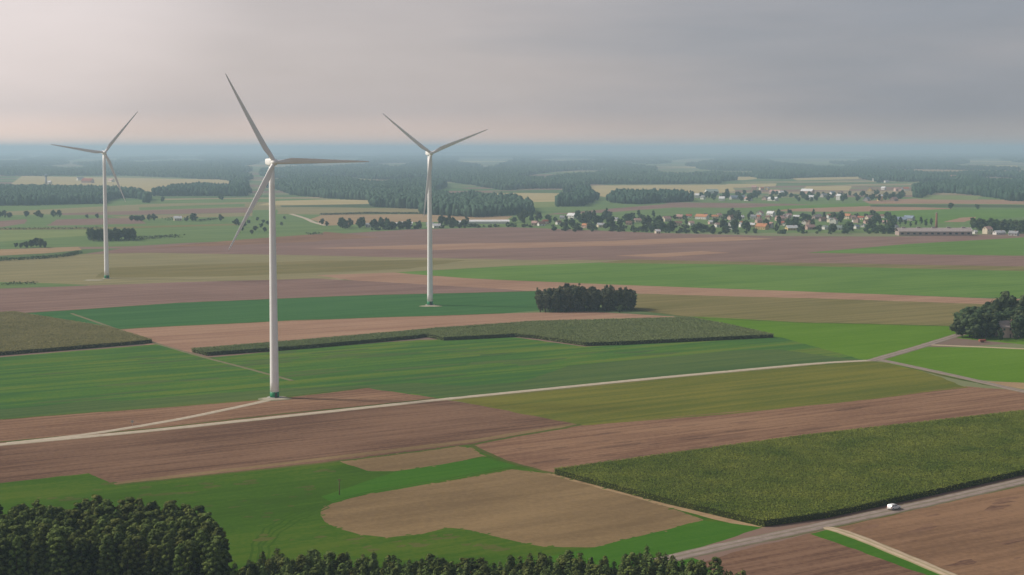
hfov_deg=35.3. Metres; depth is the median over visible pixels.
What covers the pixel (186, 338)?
ploughed field
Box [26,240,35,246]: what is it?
leafy tree
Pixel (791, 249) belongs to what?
ploughed field
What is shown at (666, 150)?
hills
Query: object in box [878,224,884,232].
village tree
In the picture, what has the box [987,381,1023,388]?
stubble field
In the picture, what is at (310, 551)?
pine tree
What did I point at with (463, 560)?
pine tree
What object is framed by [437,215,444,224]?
village tree
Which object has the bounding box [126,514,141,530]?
pine tree
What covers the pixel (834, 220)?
house
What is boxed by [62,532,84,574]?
pine tree
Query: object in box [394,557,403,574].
spruce tree
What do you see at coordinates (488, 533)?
weeds
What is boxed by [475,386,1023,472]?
ploughed field
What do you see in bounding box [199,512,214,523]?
pine tree
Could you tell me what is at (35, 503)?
pine tree
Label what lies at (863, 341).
grass field
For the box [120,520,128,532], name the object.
pine tree
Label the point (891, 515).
grass verge
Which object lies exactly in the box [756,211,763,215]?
house
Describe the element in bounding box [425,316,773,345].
maize field
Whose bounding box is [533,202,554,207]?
grass field
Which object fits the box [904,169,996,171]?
grass field
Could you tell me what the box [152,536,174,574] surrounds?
pine tree
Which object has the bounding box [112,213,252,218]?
stubble field
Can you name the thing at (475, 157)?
hills
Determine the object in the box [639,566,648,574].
spruce tree
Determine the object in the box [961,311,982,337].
broadleaf tree
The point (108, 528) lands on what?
pine tree
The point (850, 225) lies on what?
village tree
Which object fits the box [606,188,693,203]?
forest
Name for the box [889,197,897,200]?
house
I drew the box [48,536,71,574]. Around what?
pine tree
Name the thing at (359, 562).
pine tree
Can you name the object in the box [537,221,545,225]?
house
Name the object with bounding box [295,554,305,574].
pine tree
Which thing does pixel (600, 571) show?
spruce tree
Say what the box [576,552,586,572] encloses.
spruce tree
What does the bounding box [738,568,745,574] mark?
spruce tree
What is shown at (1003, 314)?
broadleaf tree
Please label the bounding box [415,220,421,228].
village tree
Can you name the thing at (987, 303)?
broadleaf tree
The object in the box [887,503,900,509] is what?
car
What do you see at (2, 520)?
pine tree
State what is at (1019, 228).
leafy tree
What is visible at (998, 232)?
house
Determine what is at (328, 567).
spruce tree
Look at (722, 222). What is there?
village tree
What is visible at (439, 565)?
pine tree
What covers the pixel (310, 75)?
sky
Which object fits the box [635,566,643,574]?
pine tree
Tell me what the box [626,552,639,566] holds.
pine tree
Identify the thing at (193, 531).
pine tree
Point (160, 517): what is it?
pine tree
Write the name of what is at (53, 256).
hedge
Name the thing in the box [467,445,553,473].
grass verge
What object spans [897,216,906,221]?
house
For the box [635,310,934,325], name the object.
grass verge
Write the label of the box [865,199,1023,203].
ploughed field
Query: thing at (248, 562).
spruce tree
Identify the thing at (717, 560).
pine tree
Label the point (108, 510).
pine tree
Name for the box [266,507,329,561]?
wheel track
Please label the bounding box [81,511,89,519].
pine tree
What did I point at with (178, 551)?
pine tree
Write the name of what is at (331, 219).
ploughed field
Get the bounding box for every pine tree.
[0,518,10,531]
[0,522,10,538]
[0,537,15,574]
[4,514,14,521]
[7,525,23,537]
[7,534,24,574]
[7,536,28,574]
[8,519,15,534]
[12,504,23,516]
[14,517,22,524]
[16,534,37,574]
[17,511,27,525]
[19,524,28,534]
[20,503,29,509]
[23,524,33,540]
[23,532,39,566]
[24,520,33,526]
[27,541,47,574]
[28,512,37,525]
[29,530,52,574]
[31,499,41,509]
[33,516,43,527]
[36,505,48,517]
[36,518,48,540]
[36,523,49,544]
[39,518,52,540]
[43,507,57,519]
[44,529,70,574]
[47,525,59,570]
[48,528,68,569]
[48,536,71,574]
[57,506,65,514]
[57,512,64,525]
[62,526,78,574]
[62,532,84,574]
[63,509,71,514]
[63,518,78,529]
[67,536,92,574]
[68,509,80,519]
[71,530,83,574]
[72,502,82,509]
[78,529,100,574]
[80,501,91,512]
[80,515,95,566]
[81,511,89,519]
[88,525,101,572]
[89,503,96,514]
[90,494,101,511]
[93,507,105,516]
[93,533,104,574]
[96,515,108,527]
[96,519,107,568]
[96,534,118,574]
[97,533,117,574]
[99,499,114,514]
[101,525,119,563]
[104,506,113,518]
[108,528,125,570]
[109,511,122,519]
[109,518,125,529]
[109,531,125,573]
[109,532,127,574]
[114,499,129,513]
[115,524,125,534]
[116,505,128,520]
[116,538,137,574]
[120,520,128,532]
[121,503,134,520]
[124,496,136,512]
[124,525,137,569]
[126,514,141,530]
[127,534,140,573]
[127,536,148,574]
[129,533,149,573]
[131,510,144,524]
[134,498,143,508]
[137,507,149,518]
[138,524,150,559]
[141,511,155,521]
[142,519,153,528]
[142,544,163,574]
[143,529,163,573]
[144,501,157,511]
[145,531,152,563]
[150,519,160,529]
[152,530,171,571]
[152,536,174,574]
[154,509,162,515]
[156,515,166,522]
[156,521,168,530]
[157,534,177,574]
[161,500,180,513]
[162,503,176,519]
[165,518,175,526]
[166,509,174,518]
[166,520,177,534]
[167,529,176,571]
[171,510,184,522]
[171,521,180,528]
[171,529,189,572]
[171,543,188,574]
[177,515,190,529]
[177,519,191,540]
[177,541,196,574]
[180,539,199,574]
[181,503,190,510]
[181,528,195,545]
[185,508,198,517]
[189,527,203,573]
[191,517,202,527]
[192,505,205,517]
[192,538,203,574]
[193,530,208,574]
[196,528,210,558]
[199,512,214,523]
[199,521,211,536]
[199,542,216,574]
[204,543,221,574]
[206,519,213,534]
[206,535,229,574]
[211,539,228,574]
[214,527,232,571]
[222,539,232,574]
[236,567,247,574]
[242,562,257,574]
[277,557,286,571]
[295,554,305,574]
[300,559,311,572]
[306,549,314,556]
[309,570,319,574]
[311,564,322,574]
[323,551,337,574]
[333,553,351,568]
[333,563,348,574]
[352,558,368,572]
[356,564,370,574]
[388,567,401,574]
[406,563,418,574]
[423,553,435,570]
[429,559,436,573]
[434,557,446,574]
[442,561,457,574]
[455,557,472,574]
[473,557,489,570]
[474,570,483,574]
[494,566,502,574]
[522,561,536,569]
[535,555,548,572]
[556,554,569,573]
[559,557,569,571]
[564,550,573,559]
[564,558,579,574]
[570,563,583,573]
[572,570,582,574]
[587,564,603,574]
[621,559,632,568]
[622,569,632,574]
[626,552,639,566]
[627,566,635,574]
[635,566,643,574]
[665,564,679,574]
[670,570,679,574]
[689,563,704,574]
[707,556,723,573]
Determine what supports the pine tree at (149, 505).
on the meadow at (242, 533)
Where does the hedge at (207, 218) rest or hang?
on the meadow at (291, 222)
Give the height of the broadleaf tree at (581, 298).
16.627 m
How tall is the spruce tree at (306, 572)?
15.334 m
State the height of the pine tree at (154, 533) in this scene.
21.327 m
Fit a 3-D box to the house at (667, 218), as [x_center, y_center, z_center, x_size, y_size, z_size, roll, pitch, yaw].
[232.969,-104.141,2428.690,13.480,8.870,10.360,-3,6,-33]
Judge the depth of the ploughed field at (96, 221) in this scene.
2422.64 m
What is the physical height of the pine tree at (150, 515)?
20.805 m
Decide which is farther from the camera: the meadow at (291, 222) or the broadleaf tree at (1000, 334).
the meadow at (291, 222)
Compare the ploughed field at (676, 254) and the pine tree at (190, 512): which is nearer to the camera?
the pine tree at (190, 512)
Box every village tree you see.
[337,217,345,227]
[346,218,352,227]
[356,218,364,225]
[369,219,377,228]
[378,217,383,229]
[383,219,391,229]
[399,221,406,228]
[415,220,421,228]
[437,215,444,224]
[461,219,466,225]
[521,209,528,217]
[534,211,542,220]
[568,218,575,226]
[574,210,580,217]
[581,212,585,222]
[591,215,598,225]
[609,216,614,226]
[616,218,624,225]
[640,216,648,224]
[656,219,665,229]
[665,221,677,229]
[690,225,697,232]
[695,222,702,228]
[720,220,725,227]
[732,219,737,230]
[733,212,741,220]
[741,220,749,228]
[776,215,781,225]
[828,223,836,232]
[837,210,844,218]
[837,214,843,221]
[845,222,853,229]
[867,219,873,228]
[871,214,879,221]
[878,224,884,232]
[886,223,895,232]
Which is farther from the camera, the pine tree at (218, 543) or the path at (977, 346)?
the path at (977, 346)
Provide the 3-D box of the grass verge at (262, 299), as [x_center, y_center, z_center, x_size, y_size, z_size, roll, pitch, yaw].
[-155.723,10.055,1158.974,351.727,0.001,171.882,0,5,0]
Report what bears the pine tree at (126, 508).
on the meadow at (242, 533)
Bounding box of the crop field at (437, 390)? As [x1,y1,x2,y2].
[0,383,468,418]
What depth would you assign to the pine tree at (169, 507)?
404.07 m
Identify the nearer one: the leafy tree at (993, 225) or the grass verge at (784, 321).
the grass verge at (784, 321)
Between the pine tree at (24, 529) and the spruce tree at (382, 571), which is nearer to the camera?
the spruce tree at (382, 571)
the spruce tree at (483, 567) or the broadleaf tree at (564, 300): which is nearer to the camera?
the spruce tree at (483, 567)
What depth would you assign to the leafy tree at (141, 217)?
2426.83 m
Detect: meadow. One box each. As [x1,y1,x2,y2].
[0,197,1023,248]
[0,446,761,572]
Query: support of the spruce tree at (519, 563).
on the meadow at (242, 533)
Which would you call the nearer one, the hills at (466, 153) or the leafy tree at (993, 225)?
the leafy tree at (993, 225)
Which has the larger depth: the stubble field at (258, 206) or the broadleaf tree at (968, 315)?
the stubble field at (258, 206)
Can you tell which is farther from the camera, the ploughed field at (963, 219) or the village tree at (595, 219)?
the ploughed field at (963, 219)
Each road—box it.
[652,477,1023,560]
[868,334,966,361]
[874,358,1023,392]
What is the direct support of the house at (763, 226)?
on the meadow at (291, 222)
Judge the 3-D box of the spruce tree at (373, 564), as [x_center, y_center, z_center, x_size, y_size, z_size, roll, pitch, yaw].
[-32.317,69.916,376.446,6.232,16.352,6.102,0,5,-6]
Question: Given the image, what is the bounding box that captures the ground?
[0,152,1023,560]
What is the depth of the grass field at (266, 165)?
10248.16 m
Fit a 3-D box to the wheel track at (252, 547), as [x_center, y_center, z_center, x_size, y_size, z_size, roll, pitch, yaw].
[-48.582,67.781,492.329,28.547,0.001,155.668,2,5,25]
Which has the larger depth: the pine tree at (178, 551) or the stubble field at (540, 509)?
the stubble field at (540, 509)
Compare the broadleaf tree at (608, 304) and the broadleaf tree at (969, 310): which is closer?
the broadleaf tree at (969, 310)
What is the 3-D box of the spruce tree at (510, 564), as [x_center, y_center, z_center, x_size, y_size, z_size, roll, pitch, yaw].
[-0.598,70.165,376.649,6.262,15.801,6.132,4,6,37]
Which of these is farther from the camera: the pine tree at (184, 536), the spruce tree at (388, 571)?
the pine tree at (184, 536)
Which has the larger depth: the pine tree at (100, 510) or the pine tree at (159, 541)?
the pine tree at (100, 510)
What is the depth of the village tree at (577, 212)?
2503.05 m
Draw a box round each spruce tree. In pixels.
[230,561,239,574]
[245,559,253,574]
[246,566,254,574]
[255,557,263,574]
[259,551,266,565]
[259,564,268,574]
[264,558,274,574]
[270,556,276,570]
[271,548,280,563]
[282,564,294,574]
[283,558,291,572]
[289,558,298,571]
[301,563,310,574]
[307,555,314,566]
[311,548,319,562]
[313,550,321,563]
[317,559,325,573]
[324,560,334,574]
[342,552,352,565]
[346,560,353,571]
[358,566,366,574]
[364,557,369,566]
[368,552,377,573]
[375,567,380,574]
[379,567,386,574]
[383,554,392,567]
[384,566,390,574]
[389,569,396,574]
[391,555,399,567]
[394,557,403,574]
[402,565,411,574]
[416,557,425,574]
[422,563,430,574]
[433,568,438,574]
[441,562,453,574]
[456,567,463,574]
[461,561,471,574]
[470,557,475,570]
[479,562,488,574]
[490,561,498,574]
[500,564,509,574]
[505,554,514,572]
[517,556,523,571]
[521,561,528,574]
[523,564,533,574]
[527,552,535,563]
[533,564,539,574]
[540,566,549,574]
[546,563,553,574]
[552,561,562,574]
[563,560,574,574]
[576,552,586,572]
[583,560,593,572]
[595,566,602,574]
[602,564,607,573]
[611,561,617,574]
[618,563,626,574]
[619,552,627,564]
[634,552,643,567]
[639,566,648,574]
[642,546,649,558]
[645,554,656,572]
[647,566,652,574]
[650,564,656,574]
[653,550,664,572]
[656,564,665,574]
[661,551,668,564]
[679,558,685,571]
[685,560,692,574]
[693,567,700,574]
[699,559,707,574]
[714,564,722,574]
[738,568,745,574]
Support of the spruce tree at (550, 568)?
on the meadow at (242, 533)
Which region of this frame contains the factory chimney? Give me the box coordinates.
[935,212,937,227]
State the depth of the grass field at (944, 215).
2719.27 m
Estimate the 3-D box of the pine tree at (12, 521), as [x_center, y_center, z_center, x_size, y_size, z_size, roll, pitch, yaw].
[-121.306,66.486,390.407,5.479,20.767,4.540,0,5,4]
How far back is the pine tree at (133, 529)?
383.98 m
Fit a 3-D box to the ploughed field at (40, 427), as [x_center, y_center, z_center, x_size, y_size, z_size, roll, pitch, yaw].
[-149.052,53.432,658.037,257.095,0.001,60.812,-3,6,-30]
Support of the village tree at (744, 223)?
on the meadow at (291, 222)
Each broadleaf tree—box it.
[536,294,543,311]
[542,291,548,311]
[547,288,553,311]
[551,292,558,309]
[554,287,561,311]
[560,289,569,311]
[563,283,571,308]
[566,289,572,311]
[572,288,579,311]
[575,286,582,310]
[577,288,585,311]
[587,286,593,309]
[588,291,593,310]
[592,291,599,310]
[595,294,602,310]
[601,289,608,310]
[604,290,611,310]
[606,286,615,310]
[612,291,616,309]
[616,287,622,304]
[621,291,626,310]
[627,289,634,310]
[949,317,968,336]
[952,306,973,318]
[959,314,971,336]
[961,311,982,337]
[964,307,980,335]
[965,317,988,338]
[977,309,991,335]
[978,301,990,307]
[981,310,1002,336]
[981,312,998,337]
[983,307,998,335]
[990,291,1020,311]
[994,311,1005,334]
[997,328,1003,340]
[1003,307,1011,316]
[1005,309,1014,318]
[1010,310,1023,336]
[1010,315,1023,337]
[1012,328,1019,338]
[1013,306,1023,311]
[1014,295,1023,307]
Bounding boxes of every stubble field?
[0,224,234,229]
[0,247,80,255]
[0,253,619,284]
[6,202,359,214]
[12,176,228,191]
[95,260,463,277]
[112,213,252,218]
[261,199,368,204]
[277,207,418,214]
[321,469,702,546]
[341,447,483,470]
[553,474,763,527]
[603,259,1023,270]
[632,294,982,325]
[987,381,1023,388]
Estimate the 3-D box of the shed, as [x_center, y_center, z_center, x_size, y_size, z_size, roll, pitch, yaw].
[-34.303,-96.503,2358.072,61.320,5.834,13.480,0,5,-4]
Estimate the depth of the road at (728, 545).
473.97 m
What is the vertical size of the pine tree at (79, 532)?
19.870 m
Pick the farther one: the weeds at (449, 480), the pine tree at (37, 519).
the weeds at (449, 480)
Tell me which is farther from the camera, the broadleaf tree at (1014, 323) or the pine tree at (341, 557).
the broadleaf tree at (1014, 323)
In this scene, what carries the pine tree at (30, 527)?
on the meadow at (242, 533)
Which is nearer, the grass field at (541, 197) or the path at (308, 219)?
the path at (308, 219)
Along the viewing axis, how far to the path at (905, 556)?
439.89 m
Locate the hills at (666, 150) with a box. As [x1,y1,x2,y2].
[0,149,1023,151]
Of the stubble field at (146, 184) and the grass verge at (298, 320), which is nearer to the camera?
the grass verge at (298, 320)
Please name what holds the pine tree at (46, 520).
on the meadow at (242, 533)
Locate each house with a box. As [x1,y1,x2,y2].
[81,178,93,182]
[173,215,181,220]
[432,223,440,227]
[531,220,537,225]
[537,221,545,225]
[566,213,576,218]
[662,216,671,221]
[674,220,682,225]
[694,214,709,218]
[705,189,718,193]
[719,196,724,200]
[729,195,744,199]
[750,214,756,218]
[755,218,762,222]
[755,223,769,229]
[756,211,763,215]
[766,211,775,216]
[767,197,778,200]
[775,215,784,220]
[784,225,797,229]
[800,189,814,193]
[805,224,814,229]
[818,216,826,220]
[830,217,837,223]
[844,213,850,218]
[853,217,859,222]
[853,224,860,228]
[864,215,872,219]
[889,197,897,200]
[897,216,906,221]
[904,215,914,220]
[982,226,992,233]
[992,230,1005,234]
[995,319,1019,337]
[1008,230,1019,235]
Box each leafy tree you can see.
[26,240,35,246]
[33,210,40,216]
[33,237,38,246]
[37,238,43,246]
[89,229,95,240]
[95,230,100,240]
[108,231,112,240]
[112,231,118,239]
[122,229,128,240]
[130,230,136,240]
[138,215,145,220]
[187,213,197,220]
[232,218,239,224]
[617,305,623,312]
[969,217,977,229]
[972,218,981,229]
[976,218,987,230]
[989,221,997,230]
[999,220,1007,229]
[1009,223,1016,230]
[1015,224,1023,232]
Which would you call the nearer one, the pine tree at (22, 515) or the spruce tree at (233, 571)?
the spruce tree at (233, 571)
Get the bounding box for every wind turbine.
[51,113,136,278]
[225,73,368,397]
[383,114,487,304]
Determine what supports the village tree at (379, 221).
on the meadow at (291, 222)
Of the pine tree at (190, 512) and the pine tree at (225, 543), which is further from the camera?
the pine tree at (190, 512)
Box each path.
[70,313,292,380]
[290,214,328,225]
[823,527,956,574]
[932,344,1023,348]
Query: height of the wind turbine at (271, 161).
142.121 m
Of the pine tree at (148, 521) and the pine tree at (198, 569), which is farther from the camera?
the pine tree at (148, 521)
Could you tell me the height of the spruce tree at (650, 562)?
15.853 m
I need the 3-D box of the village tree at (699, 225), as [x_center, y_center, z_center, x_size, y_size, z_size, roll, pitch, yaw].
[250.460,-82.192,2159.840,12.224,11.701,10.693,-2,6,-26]
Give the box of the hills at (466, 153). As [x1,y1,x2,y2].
[0,152,1022,154]
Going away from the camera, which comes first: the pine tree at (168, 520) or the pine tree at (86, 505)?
the pine tree at (168, 520)
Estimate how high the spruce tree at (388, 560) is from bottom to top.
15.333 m
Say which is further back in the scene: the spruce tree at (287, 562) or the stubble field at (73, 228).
the stubble field at (73, 228)
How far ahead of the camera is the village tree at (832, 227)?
2091.53 m
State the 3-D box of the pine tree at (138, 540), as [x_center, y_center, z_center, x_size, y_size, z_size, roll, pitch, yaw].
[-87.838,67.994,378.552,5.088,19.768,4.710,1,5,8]
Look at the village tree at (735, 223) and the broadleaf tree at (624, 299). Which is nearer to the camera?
the broadleaf tree at (624, 299)
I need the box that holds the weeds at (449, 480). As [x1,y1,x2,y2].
[329,446,701,546]
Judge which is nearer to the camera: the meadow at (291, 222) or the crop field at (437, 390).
the crop field at (437, 390)
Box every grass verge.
[0,398,439,441]
[3,387,368,419]
[30,291,528,312]
[115,444,467,485]
[123,313,504,328]
[454,364,821,399]
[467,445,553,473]
[468,424,581,444]
[581,387,967,424]
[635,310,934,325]
[743,485,1023,546]
[811,530,939,574]
[884,359,998,387]
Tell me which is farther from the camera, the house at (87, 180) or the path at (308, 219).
the house at (87, 180)
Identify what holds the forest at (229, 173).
on the ground
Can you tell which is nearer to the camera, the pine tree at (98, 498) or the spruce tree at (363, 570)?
the spruce tree at (363, 570)
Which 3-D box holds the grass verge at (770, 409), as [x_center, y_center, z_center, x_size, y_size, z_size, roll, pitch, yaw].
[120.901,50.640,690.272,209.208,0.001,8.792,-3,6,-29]
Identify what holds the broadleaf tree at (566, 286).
on the ground
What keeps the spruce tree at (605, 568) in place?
on the meadow at (242, 533)
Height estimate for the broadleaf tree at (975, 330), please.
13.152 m
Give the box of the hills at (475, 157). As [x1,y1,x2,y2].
[12,156,998,158]
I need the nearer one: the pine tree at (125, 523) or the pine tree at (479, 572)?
the pine tree at (479, 572)
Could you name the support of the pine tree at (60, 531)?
on the meadow at (242, 533)
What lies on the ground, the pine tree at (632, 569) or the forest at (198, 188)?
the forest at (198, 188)
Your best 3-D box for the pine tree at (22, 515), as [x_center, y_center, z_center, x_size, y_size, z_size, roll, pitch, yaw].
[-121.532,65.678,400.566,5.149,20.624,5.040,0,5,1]
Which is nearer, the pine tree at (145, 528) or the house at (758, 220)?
the pine tree at (145, 528)
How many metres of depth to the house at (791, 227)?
2165.53 m
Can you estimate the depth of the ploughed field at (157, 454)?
603.62 m
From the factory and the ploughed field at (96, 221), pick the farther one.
the ploughed field at (96, 221)
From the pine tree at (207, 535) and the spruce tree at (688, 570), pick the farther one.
the pine tree at (207, 535)
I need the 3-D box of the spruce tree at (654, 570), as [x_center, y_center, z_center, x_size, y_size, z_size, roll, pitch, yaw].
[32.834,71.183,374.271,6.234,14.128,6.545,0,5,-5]
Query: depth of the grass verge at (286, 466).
556.37 m
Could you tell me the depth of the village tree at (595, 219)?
2293.72 m
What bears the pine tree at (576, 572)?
on the meadow at (242, 533)
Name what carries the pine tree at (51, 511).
on the meadow at (242, 533)
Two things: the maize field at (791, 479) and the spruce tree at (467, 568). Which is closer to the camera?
the spruce tree at (467, 568)
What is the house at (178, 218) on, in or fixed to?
on the meadow at (291, 222)
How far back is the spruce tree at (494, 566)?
375.01 m
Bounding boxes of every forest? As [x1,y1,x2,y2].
[0,155,1023,160]
[0,159,1023,166]
[0,165,249,184]
[0,183,151,205]
[7,152,1023,155]
[151,181,251,195]
[236,165,800,216]
[555,184,599,206]
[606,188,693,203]
[696,164,1022,173]
[778,168,905,182]
[892,169,1023,181]
[911,177,1023,200]
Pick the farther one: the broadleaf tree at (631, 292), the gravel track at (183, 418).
the broadleaf tree at (631, 292)
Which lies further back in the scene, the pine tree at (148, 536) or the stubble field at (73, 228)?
the stubble field at (73, 228)
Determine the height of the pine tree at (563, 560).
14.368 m
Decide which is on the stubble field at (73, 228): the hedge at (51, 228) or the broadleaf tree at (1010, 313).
the hedge at (51, 228)
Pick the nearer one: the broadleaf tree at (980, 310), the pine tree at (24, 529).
the pine tree at (24, 529)
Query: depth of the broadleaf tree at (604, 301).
1087.38 m
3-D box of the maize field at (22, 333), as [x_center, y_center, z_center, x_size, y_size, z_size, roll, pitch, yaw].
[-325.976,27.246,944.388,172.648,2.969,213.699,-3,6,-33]
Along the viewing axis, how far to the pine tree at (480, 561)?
373.24 m
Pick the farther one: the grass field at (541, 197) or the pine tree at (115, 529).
the grass field at (541, 197)
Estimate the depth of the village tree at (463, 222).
2261.91 m
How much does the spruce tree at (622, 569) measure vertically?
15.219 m
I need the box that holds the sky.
[0,0,1023,150]
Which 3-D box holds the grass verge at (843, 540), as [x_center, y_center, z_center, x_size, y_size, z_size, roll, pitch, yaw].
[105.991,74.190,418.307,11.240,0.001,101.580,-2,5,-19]
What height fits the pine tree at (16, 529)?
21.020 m
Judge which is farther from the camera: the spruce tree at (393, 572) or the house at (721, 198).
the house at (721, 198)
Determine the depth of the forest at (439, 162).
10487.36 m
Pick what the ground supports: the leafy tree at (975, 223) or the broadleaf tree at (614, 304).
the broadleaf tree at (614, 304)
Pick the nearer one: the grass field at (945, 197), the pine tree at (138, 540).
the pine tree at (138, 540)
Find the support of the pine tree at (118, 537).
on the meadow at (242, 533)
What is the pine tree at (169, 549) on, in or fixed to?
on the meadow at (242, 533)
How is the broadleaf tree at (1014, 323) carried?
on the grass field at (863, 341)
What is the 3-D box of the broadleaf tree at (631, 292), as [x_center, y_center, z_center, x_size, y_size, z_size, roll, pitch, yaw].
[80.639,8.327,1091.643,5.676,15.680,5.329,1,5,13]
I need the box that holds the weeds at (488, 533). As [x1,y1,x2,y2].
[320,447,700,547]
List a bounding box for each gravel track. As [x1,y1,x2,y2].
[0,360,868,445]
[6,400,267,442]
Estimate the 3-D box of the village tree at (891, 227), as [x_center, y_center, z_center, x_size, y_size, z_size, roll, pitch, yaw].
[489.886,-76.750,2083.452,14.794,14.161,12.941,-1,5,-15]
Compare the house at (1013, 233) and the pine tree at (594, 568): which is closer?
the pine tree at (594, 568)
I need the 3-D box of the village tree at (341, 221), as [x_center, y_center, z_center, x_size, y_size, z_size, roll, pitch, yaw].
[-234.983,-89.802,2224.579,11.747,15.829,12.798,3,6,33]
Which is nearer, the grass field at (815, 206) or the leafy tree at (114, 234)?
the leafy tree at (114, 234)
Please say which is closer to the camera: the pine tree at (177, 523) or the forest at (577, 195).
the pine tree at (177, 523)
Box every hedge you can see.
[0,226,100,229]
[0,250,82,260]
[1,281,35,284]
[135,234,184,238]
[195,218,218,220]
[320,212,421,214]
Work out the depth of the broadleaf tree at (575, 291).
1083.44 m
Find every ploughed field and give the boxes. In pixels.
[0,219,26,226]
[0,278,521,312]
[0,388,432,442]
[0,400,569,482]
[47,218,145,225]
[62,208,252,214]
[87,227,1023,265]
[120,311,673,351]
[156,232,377,247]
[311,214,511,225]
[318,272,1019,303]
[323,237,768,249]
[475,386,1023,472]
[548,202,766,214]
[616,251,726,256]
[695,203,805,206]
[705,532,925,574]
[776,206,949,211]
[836,486,1023,574]
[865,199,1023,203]
[945,217,975,221]
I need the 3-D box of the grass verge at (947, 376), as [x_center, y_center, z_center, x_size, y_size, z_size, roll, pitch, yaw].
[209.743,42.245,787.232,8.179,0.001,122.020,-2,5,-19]
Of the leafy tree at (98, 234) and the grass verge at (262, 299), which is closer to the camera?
the grass verge at (262, 299)
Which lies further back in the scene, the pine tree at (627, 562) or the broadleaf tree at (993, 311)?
the broadleaf tree at (993, 311)
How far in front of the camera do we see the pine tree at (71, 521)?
388.61 m
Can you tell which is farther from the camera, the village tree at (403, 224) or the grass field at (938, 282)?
the village tree at (403, 224)
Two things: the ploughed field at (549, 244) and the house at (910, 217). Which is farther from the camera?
the house at (910, 217)
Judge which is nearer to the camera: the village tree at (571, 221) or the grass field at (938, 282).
the grass field at (938, 282)
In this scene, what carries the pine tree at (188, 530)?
on the meadow at (242, 533)
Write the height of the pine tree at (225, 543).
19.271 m
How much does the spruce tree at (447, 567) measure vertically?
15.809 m
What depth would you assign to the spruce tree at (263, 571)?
370.15 m
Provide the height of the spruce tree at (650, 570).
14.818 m
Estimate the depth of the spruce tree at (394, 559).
379.08 m
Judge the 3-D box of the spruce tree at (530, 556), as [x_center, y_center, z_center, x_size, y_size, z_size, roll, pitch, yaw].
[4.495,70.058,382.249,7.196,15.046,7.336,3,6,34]
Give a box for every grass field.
[0,230,86,241]
[0,282,86,288]
[0,337,861,418]
[28,291,538,328]
[80,227,341,246]
[139,204,244,209]
[140,225,251,234]
[245,165,285,166]
[280,204,394,207]
[321,457,514,502]
[396,262,1023,296]
[441,349,857,396]
[452,361,963,423]
[462,161,504,161]
[497,193,558,201]
[504,521,761,571]
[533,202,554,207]
[546,203,665,212]
[590,185,734,196]
[672,160,701,160]
[697,317,1023,359]
[722,183,776,187]
[737,203,869,209]
[738,177,756,179]
[791,177,859,179]
[804,186,850,190]
[810,237,1023,255]
[836,209,1023,222]
[870,205,1023,207]
[885,346,1023,382]
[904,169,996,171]
[920,195,979,199]
[970,161,1010,161]
[978,165,1017,166]
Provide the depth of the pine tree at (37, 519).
396.48 m
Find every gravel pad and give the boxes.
[258,396,291,400]
[420,305,439,306]
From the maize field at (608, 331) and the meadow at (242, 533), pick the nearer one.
the meadow at (242, 533)
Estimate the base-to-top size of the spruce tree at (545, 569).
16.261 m
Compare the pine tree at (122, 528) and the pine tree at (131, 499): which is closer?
the pine tree at (122, 528)
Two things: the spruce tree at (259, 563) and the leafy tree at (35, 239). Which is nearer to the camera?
the spruce tree at (259, 563)
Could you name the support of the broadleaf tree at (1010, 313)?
on the grass field at (863, 341)
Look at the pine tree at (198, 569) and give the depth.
378.43 m
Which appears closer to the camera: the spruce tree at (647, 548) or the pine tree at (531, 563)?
the pine tree at (531, 563)
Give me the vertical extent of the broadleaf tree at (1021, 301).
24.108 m
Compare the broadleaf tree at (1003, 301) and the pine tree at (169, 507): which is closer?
the pine tree at (169, 507)
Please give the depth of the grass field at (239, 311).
1101.23 m
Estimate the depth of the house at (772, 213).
2594.40 m
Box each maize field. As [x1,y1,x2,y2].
[0,311,151,354]
[191,320,533,355]
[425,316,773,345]
[554,409,1023,526]
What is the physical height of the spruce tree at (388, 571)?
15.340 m
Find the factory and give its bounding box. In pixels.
[894,227,972,235]
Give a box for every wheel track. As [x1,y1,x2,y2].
[249,467,502,561]
[256,468,505,562]
[259,507,323,558]
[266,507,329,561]
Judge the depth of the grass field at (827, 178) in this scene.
5856.56 m
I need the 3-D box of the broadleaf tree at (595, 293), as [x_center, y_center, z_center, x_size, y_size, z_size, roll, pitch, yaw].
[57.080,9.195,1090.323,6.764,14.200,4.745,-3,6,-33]
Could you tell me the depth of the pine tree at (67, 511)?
405.87 m
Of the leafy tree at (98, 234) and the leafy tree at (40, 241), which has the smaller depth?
the leafy tree at (40, 241)
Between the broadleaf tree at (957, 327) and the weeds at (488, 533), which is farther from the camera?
the broadleaf tree at (957, 327)
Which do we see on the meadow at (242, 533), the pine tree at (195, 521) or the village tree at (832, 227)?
the pine tree at (195, 521)
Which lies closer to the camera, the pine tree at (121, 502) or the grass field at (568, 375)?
the pine tree at (121, 502)
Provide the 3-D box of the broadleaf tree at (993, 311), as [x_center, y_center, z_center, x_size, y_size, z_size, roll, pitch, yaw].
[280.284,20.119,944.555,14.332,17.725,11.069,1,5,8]
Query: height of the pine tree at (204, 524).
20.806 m
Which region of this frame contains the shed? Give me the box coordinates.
[468,220,509,223]
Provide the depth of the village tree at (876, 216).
2395.97 m
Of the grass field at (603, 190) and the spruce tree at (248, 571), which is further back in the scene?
the grass field at (603, 190)
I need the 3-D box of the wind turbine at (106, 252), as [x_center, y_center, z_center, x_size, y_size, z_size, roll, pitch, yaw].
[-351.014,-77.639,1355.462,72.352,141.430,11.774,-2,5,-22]
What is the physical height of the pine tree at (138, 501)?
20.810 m

